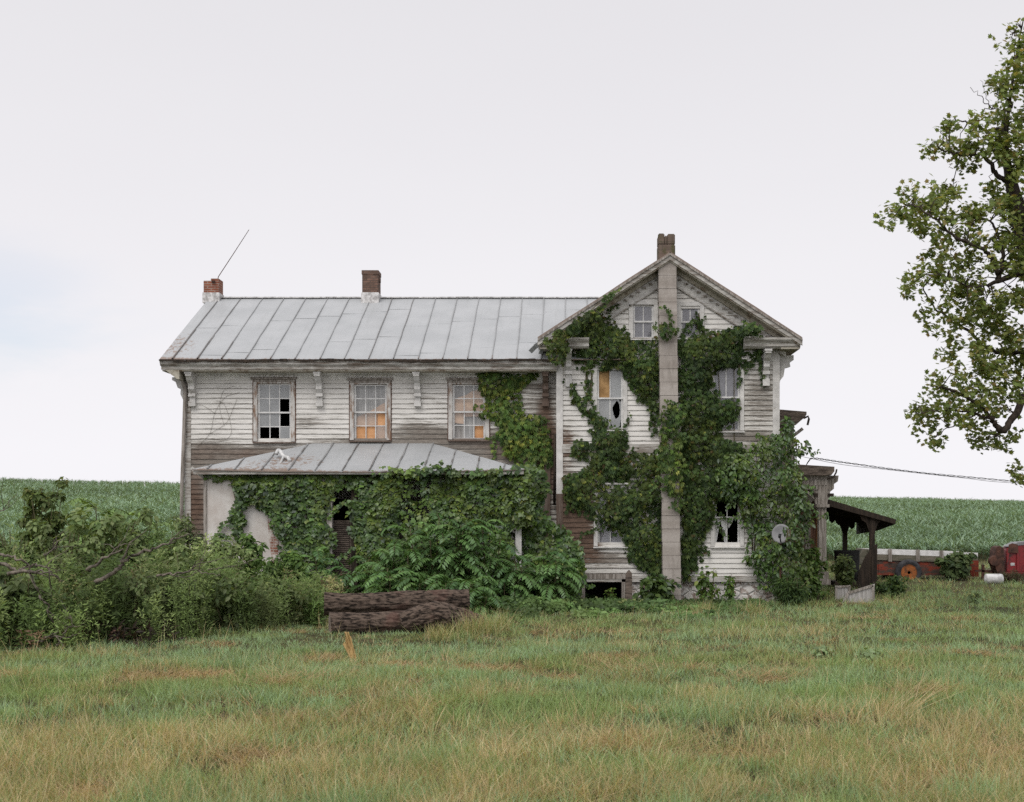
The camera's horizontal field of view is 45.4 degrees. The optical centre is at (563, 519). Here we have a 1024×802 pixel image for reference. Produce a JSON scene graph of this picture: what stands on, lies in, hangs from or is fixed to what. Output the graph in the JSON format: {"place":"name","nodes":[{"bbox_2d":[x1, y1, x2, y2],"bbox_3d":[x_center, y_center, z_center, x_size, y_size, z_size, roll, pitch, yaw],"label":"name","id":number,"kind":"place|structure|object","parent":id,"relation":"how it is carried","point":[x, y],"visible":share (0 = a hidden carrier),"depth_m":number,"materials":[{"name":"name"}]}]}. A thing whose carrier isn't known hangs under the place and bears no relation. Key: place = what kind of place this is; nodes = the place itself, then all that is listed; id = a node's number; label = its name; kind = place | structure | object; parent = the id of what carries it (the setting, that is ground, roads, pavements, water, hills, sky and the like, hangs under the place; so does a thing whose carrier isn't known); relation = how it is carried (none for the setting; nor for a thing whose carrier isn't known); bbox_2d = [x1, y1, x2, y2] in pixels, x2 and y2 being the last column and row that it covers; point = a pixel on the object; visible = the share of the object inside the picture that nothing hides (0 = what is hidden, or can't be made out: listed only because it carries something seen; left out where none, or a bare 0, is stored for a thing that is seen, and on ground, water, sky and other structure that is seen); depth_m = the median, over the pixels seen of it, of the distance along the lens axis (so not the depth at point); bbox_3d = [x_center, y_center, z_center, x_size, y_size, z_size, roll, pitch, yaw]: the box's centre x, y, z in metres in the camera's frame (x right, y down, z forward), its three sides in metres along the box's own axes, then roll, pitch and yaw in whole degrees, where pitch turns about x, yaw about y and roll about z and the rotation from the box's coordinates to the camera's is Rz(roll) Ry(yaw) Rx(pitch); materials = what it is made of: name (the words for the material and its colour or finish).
{"place":"outdoors","nodes":[
{"label":"outdoors","id":0,"kind":"place"},
{"bbox_2d":[0,485,1023,801],"bbox_3d":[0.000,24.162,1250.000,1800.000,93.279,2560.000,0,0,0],"label":"ground","id":1,"kind":"structure","parent":0,"point":[982,559],"depth_m":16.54,"materials":[{"name":"green plant"}]},
{"bbox_2d":[0,533,46,581],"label":"shrub","id":2,"kind":"object","parent":1,"relation":"on","point":[26,550],"visible":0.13,"depth_m":23.54,"materials":[{"name":"green plant"}]},
{"bbox_2d":[0,566,53,646],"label":"shrub","id":3,"kind":"object","parent":1,"relation":"on","point":[18,582],"visible":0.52,"depth_m":19.66,"materials":[{"name":"green plant"}]},
{"bbox_2d":[15,476,68,560],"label":"shrub","id":4,"kind":"object","parent":1,"relation":"on","point":[56,520],"visible":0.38,"depth_m":24.41,"materials":[{"name":"green plant"}]},
{"bbox_2d":[36,622,79,650],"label":"dead branch","id":5,"kind":"object","parent":1,"relation":"on","point":[46,637],"visible":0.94,"depth_m":18.80,"materials":[{"name":"wood"}]},
{"bbox_2d":[25,519,102,583],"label":"shrub","id":6,"kind":"object","parent":1,"relation":"on","point":[45,540],"visible":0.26,"depth_m":22.85,"materials":[{"name":"green plant"}]},
{"bbox_2d":[55,567,99,640],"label":"shrub","id":7,"kind":"object","parent":1,"relation":"on","point":[84,573],"visible":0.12,"depth_m":20.55,"materials":[{"name":"green plant"}]},
{"bbox_2d":[7,615,186,652],"bbox_3d":[-7.849,1.853,20.131,2.626,0.659,2.658,0,0,-43],"label":"dead brush","id":8,"kind":"object","parent":1,"relation":"on","point":[114,630],"visible":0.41,"depth_m":19.76,"materials":[{"name":"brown plant"}]},
{"bbox_2d":[53,503,158,580],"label":"shrub","id":9,"kind":"object","parent":1,"relation":"on","point":[78,524],"visible":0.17,"depth_m":23.63,"materials":[{"name":"green plant"}]},
{"bbox_2d":[60,498,156,555],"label":"bush","id":10,"kind":"object","parent":1,"relation":"on","point":[92,505],"visible":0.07,"depth_m":25.41,"materials":[{"name":"green plant"}]},
{"bbox_2d":[65,511,178,552],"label":"bush","id":11,"kind":"object","parent":1,"relation":"on","point":[158,523],"visible":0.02,"depth_m":25.83,"materials":[{"name":"green plant"}]},
{"bbox_2d":[106,569,165,640],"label":"shrub","id":12,"kind":"object","parent":1,"relation":"on","point":[136,585],"visible":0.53,"depth_m":20.47,"materials":[{"name":"green plant"}]},
{"bbox_2d":[123,517,195,576],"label":"shrub","id":13,"kind":"object","parent":1,"relation":"on","point":[180,540],"visible":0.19,"depth_m":24.27,"materials":[{"name":"green plant"}]},
{"bbox_2d":[0,515,358,652],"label":"undergrowth","id":14,"kind":"object","parent":1,"relation":"on","point":[272,609],"visible":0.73,"depth_m":20.95,"materials":[{"name":"green plant"}]},
{"bbox_2d":[0,478,21,510],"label":"dead branch","id":15,"kind":"object","parent":14,"relation":"on","point":[8,501],"visible":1,"depth_m":21.50,"materials":[{"name":"wood"}]},
{"bbox_2d":[0,553,49,594],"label":"dead branch","id":16,"kind":"object","parent":14,"relation":"on","point":[15,559],"visible":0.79,"depth_m":19.22,"materials":[{"name":"wood"}]},
{"bbox_2d":[6,569,60,599],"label":"dead branch","id":17,"kind":"object","parent":14,"relation":"in","point":[9,573],"visible":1,"depth_m":18.68,"materials":[{"name":"grey wood"}]},
{"bbox_2d":[0,548,71,598],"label":"dead branch","id":18,"kind":"object","parent":14,"relation":"on","point":[14,568],"visible":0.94,"depth_m":18.88,"materials":[{"name":"wood"}]},
{"bbox_2d":[43,529,83,555],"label":"dead branch","id":19,"kind":"object","parent":14,"relation":"on","point":[53,548],"visible":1,"depth_m":21.82,"materials":[{"name":"wood"}]},
{"bbox_2d":[55,600,82,645],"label":"dead branch","id":20,"kind":"object","parent":14,"relation":"on","point":[58,644],"visible":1,"depth_m":18.89,"materials":[{"name":"grey wood"}]},
{"bbox_2d":[38,595,103,632],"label":"dead branch","id":21,"kind":"object","parent":14,"relation":"on","point":[48,604],"visible":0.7,"depth_m":19.12,"materials":[{"name":"wood"}]},
{"bbox_2d":[85,524,134,572],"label":"dead branch","id":22,"kind":"object","parent":14,"relation":"in","point":[88,569],"visible":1,"depth_m":19.29,"materials":[{"name":"wood"}]},
{"bbox_2d":[94,525,192,583],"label":"dead branch","id":23,"kind":"object","parent":14,"relation":"in","point":[110,574],"visible":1,"depth_m":19.43,"materials":[{"name":"wood"}]},
{"bbox_2d":[147,555,215,580],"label":"dead branch","id":24,"kind":"object","parent":14,"relation":"on","point":[186,576],"visible":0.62,"depth_m":21.02,"materials":[{"name":"wood"}]},
{"bbox_2d":[156,541,231,576],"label":"dead branch","id":25,"kind":"object","parent":14,"relation":"on","point":[165,574],"visible":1,"depth_m":20.28,"materials":[{"name":"brown wood"}]},
{"bbox_2d":[203,552,260,576],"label":"dead branch","id":26,"kind":"object","parent":14,"relation":"on","point":[228,566],"visible":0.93,"depth_m":22.49,"materials":[{"name":"brown wood"}]},
{"bbox_2d":[143,544,218,592],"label":"shrub","id":27,"kind":"object","parent":1,"relation":"on","point":[184,556],"visible":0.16,"depth_m":23.44,"materials":[{"name":"green plant"}]},
{"bbox_2d":[156,576,210,637],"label":"shrub","id":28,"kind":"object","parent":1,"relation":"on","point":[168,610],"visible":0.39,"depth_m":21.11,"materials":[{"name":"green plant"}]},
{"bbox_2d":[169,513,206,559],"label":"shrub","id":29,"kind":"object","parent":1,"relation":"on","point":[191,535],"visible":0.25,"depth_m":25.39,"materials":[{"name":"green plant"}]},
{"bbox_2d":[192,535,256,582],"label":"shrub","id":30,"kind":"object","parent":1,"relation":"on","point":[248,552],"visible":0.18,"depth_m":25.46,"materials":[{"name":"green plant"}]},
{"bbox_2d":[204,566,268,630],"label":"shrub","id":31,"kind":"object","parent":1,"relation":"on","point":[218,604],"visible":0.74,"depth_m":22.19,"materials":[{"name":"green plant"}]},
{"bbox_2d":[238,532,269,584],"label":"shrub","id":32,"kind":"object","parent":1,"relation":"on","point":[249,540],"visible":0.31,"depth_m":26.22,"materials":[{"name":"green plant"}]},
{"bbox_2d":[255,550,312,588],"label":"shrub","id":33,"kind":"object","parent":1,"relation":"on","point":[295,563],"visible":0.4,"depth_m":25.82,"materials":[{"name":"green plant"}]},
{"bbox_2d":[260,579,311,628],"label":"shrub","id":34,"kind":"object","parent":1,"relation":"on","point":[298,598],"visible":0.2,"depth_m":23.34,"materials":[{"name":"green plant"}]},
{"bbox_2d":[294,546,344,582],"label":"sumac","id":35,"kind":"object","parent":1,"relation":"on","point":[315,554],"visible":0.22,"depth_m":27.01,"materials":[{"name":"green plant"}]},
{"bbox_2d":[343,632,356,660],"bbox_3d":[-3.143,1.928,18.100,0.246,0.530,0.127,0,0,0],"label":"split stake","id":36,"kind":"object","parent":1,"relation":"on","point":[348,645],"visible":0.63,"depth_m":18.07,"materials":[{"name":"beige wood"}]},
{"bbox_2d":[322,551,398,592],"bbox_3d":[-4.351,1.423,26.684,1.519,1.491,1.784,0,0,-34],"label":"sumac","id":37,"kind":"object","parent":1,"relation":"on","point":[356,577],"visible":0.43,"depth_m":26.61,"materials":[{"name":"green plant"}]},
{"bbox_2d":[328,610,404,633],"bbox_3d":[-3.354,1.863,21.900,1.659,0.497,0.464,0,0,-17],"label":"log","id":38,"kind":"object","parent":1,"relation":"on","point":[382,622],"visible":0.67,"depth_m":21.68,"materials":[{"name":"wood"}]},
{"bbox_2d":[355,561,426,592],"bbox_3d":[-3.682,1.530,25.926,1.591,1.263,1.651,0,0,0],"label":"sumac","id":39,"kind":"object","parent":1,"relation":"on","point":[379,576],"visible":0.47,"depth_m":25.80,"materials":[{"name":"green plant"}]},
{"bbox_2d":[324,589,469,615],"bbox_3d":[-3.159,1.573,23.194,2.735,0.477,0.475,0,0,-13],"label":"log","id":40,"kind":"object","parent":1,"relation":"on","point":[373,602],"visible":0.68,"depth_m":22.98,"materials":[{"name":"brown wood"}]},
{"bbox_2d":[370,522,448,591],"bbox_3d":[-3.397,1.101,26.981,1.974,2.110,1.967,0,0,0],"label":"sumac","id":41,"kind":"object","parent":1,"relation":"on","point":[394,547],"visible":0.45,"depth_m":26.82,"materials":[{"name":"green plant"}]},
{"bbox_2d":[393,574,467,590],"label":"sumac","id":42,"kind":"object","parent":1,"relation":"on","point":[430,584],"visible":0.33,"depth_m":25.72,"materials":[{"name":"green plant"}]},
{"bbox_2d":[400,601,483,632],"bbox_3d":[-2.175,1.783,21.960,1.526,0.642,0.560,0,0,-12],"label":"log","id":43,"kind":"object","parent":1,"relation":"on","point":[421,615],"visible":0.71,"depth_m":21.74,"materials":[{"name":"brown wood"}]},
{"bbox_2d":[406,513,494,590],"bbox_3d":[-2.497,0.997,26.946,1.989,2.303,1.628,0,0,0],"label":"sumac","id":44,"kind":"object","parent":1,"relation":"on","point":[443,557],"visible":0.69,"depth_m":26.75,"materials":[{"name":"green plant"}]},
{"bbox_2d":[445,576,505,614],"bbox_3d":[-1.957,1.709,25.750,1.602,1.041,1.596,0,0,0],"label":"sumac","id":45,"kind":"object","parent":1,"relation":"on","point":[478,593],"visible":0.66,"depth_m":25.57,"materials":[{"name":"green plant"}]},
{"bbox_2d":[429,519,523,596],"bbox_3d":[-1.951,1.069,27.272,2.148,2.154,1.629,0,0,0],"label":"sumac","id":46,"kind":"object","parent":1,"relation":"on","point":[482,561],"visible":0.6,"depth_m":27.09,"materials":[{"name":"green plant"}]},
{"bbox_2d":[0,476,1023,560],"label":"cornfield","id":47,"kind":"structure","parent":1,"relation":"on","point":[977,525],"depth_m":100.67,"materials":[{"name":"green plant"}]},
{"bbox_2d":[484,555,548,599],"bbox_3d":[-1.129,1.492,27.158,1.580,1.415,1.608,0,0,15],"label":"sumac","id":48,"kind":"object","parent":1,"relation":"on","point":[513,578],"visible":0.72,"depth_m":26.94,"materials":[{"name":"green plant"}]},
{"bbox_2d":[159,233,895,603],"bbox_3d":[-0.060,-2.208,35.047,19.781,9.457,13.907,0,0,0],"label":"farmhouse","id":49,"kind":"object","parent":1,"relation":"on","point":[369,381],"visible":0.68,"depth_m":30.27,"materials":[{"name":"wood"}]},
{"bbox_2d":[198,387,239,445],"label":"dead vine","id":50,"kind":"object","parent":49,"relation":"attached to","point":[221,416],"visible":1,"depth_m":30.36,"materials":[{"name":"plant"}]},
{"bbox_2d":[212,230,248,282],"bbox_3d":[-9.236,-7.096,33.801,1.036,1.911,0.261,0,0,0],"label":"antenna rod","id":51,"kind":"object","parent":49,"relation":"on","point":[213,281],"visible":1,"depth_m":33.91,"materials":[{"name":"metal"}]},
{"bbox_2d":[203,474,343,573],"bbox_3d":[-6.720,0.106,28.276,3.295,2.493,0.395,0,0,0],"label":"ivy","id":52,"kind":"object","parent":49,"relation":"attached to","point":[309,534],"visible":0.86,"depth_m":28.27,"materials":[{"name":"green plant"}]},
{"bbox_2d":[250,377,296,442],"bbox_3d":[-7.186,-2.725,30.400,1.151,1.672,0.240,0,0,0],"label":"window","id":53,"kind":"structure","parent":49,"relation":"in","point":[266,397],"depth_m":30.41,"materials":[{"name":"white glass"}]},
{"bbox_2d":[274,448,291,462],"bbox_3d":[-6.670,-1.476,28.924,0.324,0.433,0.518,0,0,-34],"label":"broken pipe","id":54,"kind":"object","parent":49,"relation":"on","point":[282,454],"visible":1,"depth_m":28.88,"materials":[{"name":"white plastic"}]},
{"bbox_2d":[347,378,392,441],"bbox_3d":[-4.796,-2.733,30.427,1.134,1.621,0.295,0,0,0],"label":"window","id":55,"kind":"structure","parent":49,"relation":"in","point":[370,406],"depth_m":30.44,"materials":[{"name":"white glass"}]},
{"bbox_2d":[320,460,525,592],"bbox_3d":[-3.277,0.306,28.124,4.816,3.347,0.613,0,0,0],"label":"ivy","id":56,"kind":"object","parent":49,"relation":"attached to","point":[443,497],"visible":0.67,"depth_m":28.20,"materials":[{"name":"green plant"}]},
{"bbox_2d":[446,378,489,440],"bbox_3d":[-2.348,-2.742,30.427,1.134,1.604,0.295,0,0,0],"label":"window","id":57,"kind":"structure","parent":49,"relation":"in","point":[462,422],"depth_m":30.50,"materials":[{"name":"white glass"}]},
{"bbox_2d":[473,372,553,472],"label":"creeper","id":58,"kind":"object","parent":49,"relation":"attached to","point":[510,383],"visible":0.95,"depth_m":30.23,"materials":[{"name":"green plant"}]},
{"bbox_2d":[500,463,595,598],"bbox_3d":[-0.475,0.631,28.401,2.478,3.926,0.956,0,0,0],"label":"ivy","id":59,"kind":"object","parent":49,"relation":"attached to","point":[528,502],"visible":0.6,"depth_m":28.62,"materials":[{"name":"green plant"}]},
{"bbox_2d":[591,482,628,547],"bbox_3d":[1.158,-0.115,30.000,0.940,1.637,0.240,0,0,0],"label":"window","id":60,"kind":"structure","parent":49,"relation":"in","point":[606,536],"depth_m":30.02,"materials":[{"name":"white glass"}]},
{"bbox_2d":[593,360,628,430],"bbox_3d":[1.150,-3.040,30.028,0.957,1.753,0.295,0,0,0],"label":"window","id":61,"kind":"structure","parent":49,"relation":"in","point":[609,386],"depth_m":30.02,"materials":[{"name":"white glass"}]},
{"bbox_2d":[542,287,682,594],"bbox_3d":[1.232,-1.685,29.564,3.479,7.793,0.930,0,0,0],"label":"creeper","id":62,"kind":"object","parent":49,"relation":"attached to","point":[605,466],"visible":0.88,"depth_m":29.83,"materials":[{"name":"green plant"}]},
{"bbox_2d":[629,300,657,339],"bbox_3d":[1.967,-4.883,30.015,0.733,0.973,0.210,0,0,0],"label":"window","id":63,"kind":"structure","parent":49,"relation":"in","point":[641,318],"depth_m":30.02,"materials":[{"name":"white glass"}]},
{"bbox_2d":[647,305,708,513],"bbox_3d":[2.765,-2.644,29.417,1.534,5.072,0.318,0,0,0],"label":"creeper","id":64,"kind":"object","parent":49,"relation":"attached to","point":[675,423],"visible":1,"depth_m":29.44,"materials":[{"name":"green plant"}]},
{"bbox_2d":[677,302,703,339],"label":"window","id":65,"kind":"structure","parent":49,"relation":"in","point":[684,316],"depth_m":30.00,"materials":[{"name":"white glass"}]},
{"bbox_2d":[677,311,765,582],"bbox_3d":[3.824,-1.764,29.635,2.315,6.668,0.859,0,0,0],"label":"creeper","id":66,"kind":"object","parent":49,"relation":"attached to","point":[690,523],"visible":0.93,"depth_m":29.79,"materials":[{"name":"green plant"}]},
{"bbox_2d":[706,357,746,432],"bbox_3d":[4.000,-3.065,30.000,0.990,1.870,0.240,0,0,0],"label":"window","id":67,"kind":"structure","parent":49,"relation":"in","point":[727,378],"depth_m":30.02,"materials":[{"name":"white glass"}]},
{"bbox_2d":[710,483,744,547],"bbox_3d":[4.025,-0.115,30.000,0.940,1.637,0.240,0,0,0],"label":"window","id":68,"kind":"structure","parent":49,"relation":"in","point":[714,533],"depth_m":30.00,"materials":[{"name":"white wood"}]},
{"bbox_2d":[795,454,1010,482],"bbox_3d":[12.479,-1.265,33.257,13.225,0.910,0.696,0,0,-12],"label":"power line","id":69,"kind":"object","parent":49,"relation":"attached to","point":[874,467],"visible":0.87,"depth_m":32.29,"materials":[{"name":"black plastic"}]},
{"bbox_2d":[515,551,586,601],"bbox_3d":[-0.307,1.392,27.338,1.705,1.381,1.523,0,0,0],"label":"sumac","id":70,"kind":"object","parent":1,"relation":"on","point":[549,591],"visible":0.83,"depth_m":27.20,"materials":[{"name":"green plant"}]},
{"bbox_2d":[348,589,784,626],"bbox_3d":[-0.332,1.852,27.546,11.453,0.746,9.912,0,0,0],"label":"ground cover","id":71,"kind":"object","parent":1,"relation":"on","point":[591,604],"visible":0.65,"depth_m":26.79,"materials":[{"name":"green plant"}]},
{"bbox_2d":[604,588,617,598],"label":"shrub","id":72,"kind":"object","parent":1,"relation":"on","point":[611,594],"visible":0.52,"depth_m":29.44,"materials":[{"name":"green plant"}]},
{"bbox_2d":[625,570,631,598],"bbox_3d":[1.582,1.695,29.510,0.180,0.950,0.180,0,0,0],"label":"wooden post","id":73,"kind":"object","parent":1,"relation":"on","point":[628,584],"visible":0.75,"depth_m":29.42,"materials":[{"name":"grey wood"}]},
{"bbox_2d":[633,574,681,602],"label":"shrub","id":74,"kind":"object","parent":1,"relation":"on","point":[663,587],"visible":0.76,"depth_m":29.05,"materials":[{"name":"green plant"}]},
{"bbox_2d":[693,566,720,600],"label":"shrub","id":75,"kind":"object","parent":1,"relation":"on","point":[703,580],"visible":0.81,"depth_m":29.32,"materials":[{"name":"green plant"}]},
{"bbox_2d":[721,575,736,599],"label":"shrub","id":76,"kind":"object","parent":1,"relation":"on","point":[729,593],"visible":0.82,"depth_m":29.45,"materials":[{"name":"green plant"}]},
{"bbox_2d":[713,415,828,602],"bbox_3d":[5.029,-0.142,29.379,2.889,4.789,1.074,0,0,0],"label":"creeper","id":77,"kind":"object","parent":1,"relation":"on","point":[753,494],"visible":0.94,"depth_m":29.65,"materials":[{"name":"green plant"}]},
{"bbox_2d":[772,524,789,596],"bbox_3d":[5.186,1.089,29.217,0.510,1.961,0.394,0,0,-41],"label":"satellite dish","id":78,"kind":"object","parent":1,"relation":"on","point":[778,535],"visible":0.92,"depth_m":29.29,"materials":[{"name":"grey metal"}]},
{"bbox_2d":[768,572,816,608],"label":"shrub","id":79,"kind":"object","parent":1,"relation":"on","point":[790,590],"visible":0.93,"depth_m":28.94,"materials":[{"name":"green plant"}]},
{"bbox_2d":[797,538,829,601],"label":"shrub","id":80,"kind":"object","parent":1,"relation":"on","point":[814,557],"visible":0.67,"depth_m":30.25,"materials":[{"name":"green plant"}]},
{"bbox_2d":[810,645,834,660],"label":"weed","id":81,"kind":"object","parent":1,"relation":"on","point":[823,651],"visible":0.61,"depth_m":17.95,"materials":[{"name":"green plant"}]},
{"bbox_2d":[834,585,850,600],"bbox_3d":[7.133,1.880,31.207,0.401,0.401,0.085,0,0,0],"label":"old panel","id":82,"kind":"object","parent":1,"relation":"on","point":[841,591],"visible":0.71,"depth_m":31.20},
{"bbox_2d":[829,580,856,587],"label":"wooden platform","id":83,"kind":"structure","parent":1,"relation":"on","point":[834,582],"depth_m":36.80,"materials":[{"name":"wood"}]},
{"bbox_2d":[834,550,859,580],"bbox_3d":[8.639,1.405,37.200,0.800,0.930,0.800,0,0,0],"label":"tub","id":84,"kind":"object","parent":83,"relation":"on","point":[855,554],"visible":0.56,"depth_m":36.92,"materials":[{"name":"black plastic"}]},
{"bbox_2d":[830,554,857,589],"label":"shrub","id":85,"kind":"object","parent":1,"relation":"on","point":[842,563],"visible":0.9,"depth_m":34.49,"materials":[{"name":"green plant"}]},
{"bbox_2d":[842,584,874,602],"bbox_3d":[7.371,1.874,30.508,0.813,0.529,0.085,0,0,0],"label":"old panel","id":86,"kind":"object","parent":1,"relation":"on","point":[865,592],"visible":0.73,"depth_m":30.50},
{"bbox_2d":[856,544,876,588],"bbox_3d":[8.751,1.412,35.215,0.606,1.416,0.090,0,0,0],"label":"leaning door","id":87,"kind":"structure","parent":1,"relation":"on","point":[867,574],"depth_m":35.20,"materials":[{"name":"brown wood"}]},
{"bbox_2d":[852,648,891,663],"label":"weed","id":88,"kind":"object","parent":1,"relation":"on","point":[868,655],"visible":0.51,"depth_m":17.53,"materials":[{"name":"green plant"}]},
{"bbox_2d":[870,575,910,597],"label":"shrub","id":89,"kind":"object","parent":1,"relation":"on","point":[894,585],"visible":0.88,"depth_m":32.31,"materials":[{"name":"green plant"}]},
{"bbox_2d":[856,548,994,579],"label":"farm wagon","id":90,"kind":"object","parent":1,"relation":"on","point":[914,564],"visible":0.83,"depth_m":42.00,"materials":[{"name":"red paint"}]},
{"bbox_2d":[873,17,1023,486],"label":"maple tree","id":91,"kind":"object","parent":1,"relation":"on","point":[1011,199],"visible":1,"depth_m":25.91,"materials":[{"name":"green plant"}]},
{"bbox_2d":[934,550,977,580],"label":"shrub","id":92,"kind":"object","parent":1,"relation":"on","point":[954,565],"visible":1,"depth_m":41.20,"materials":[{"name":"green plant"}]},
{"bbox_2d":[964,590,984,603],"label":"weed","id":93,"kind":"object","parent":1,"relation":"on","point":[969,598],"visible":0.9,"depth_m":30.00,"materials":[{"name":"green plant"}]},
{"bbox_2d":[984,574,1003,583],"bbox_3d":[13.854,1.920,39.300,0.540,0.340,0.340,0,0,0],"label":"drum","id":94,"kind":"object","parent":1,"relation":"on","point":[993,578],"visible":0.95,"depth_m":39.16,"materials":[{"name":"white plastic"}]},
{"bbox_2d":[975,541,1023,580],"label":"farm machine","id":95,"kind":"object","parent":1,"relation":"on","point":[1008,557],"visible":0.86,"depth_m":40.99,"materials":[{"name":"red paint"}]},
{"bbox_2d":[993,570,1023,582],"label":"shrub","id":96,"kind":"object","parent":1,"relation":"on","point":[1015,575],"visible":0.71,"depth_m":39.72,"materials":[{"name":"green plant"}]},
{"bbox_2d":[0,0,1023,501],"label":"sky","id":97,"kind":"structure","parent":0,"point":[441,148],"materials":[{"name":"white"}]}
]}

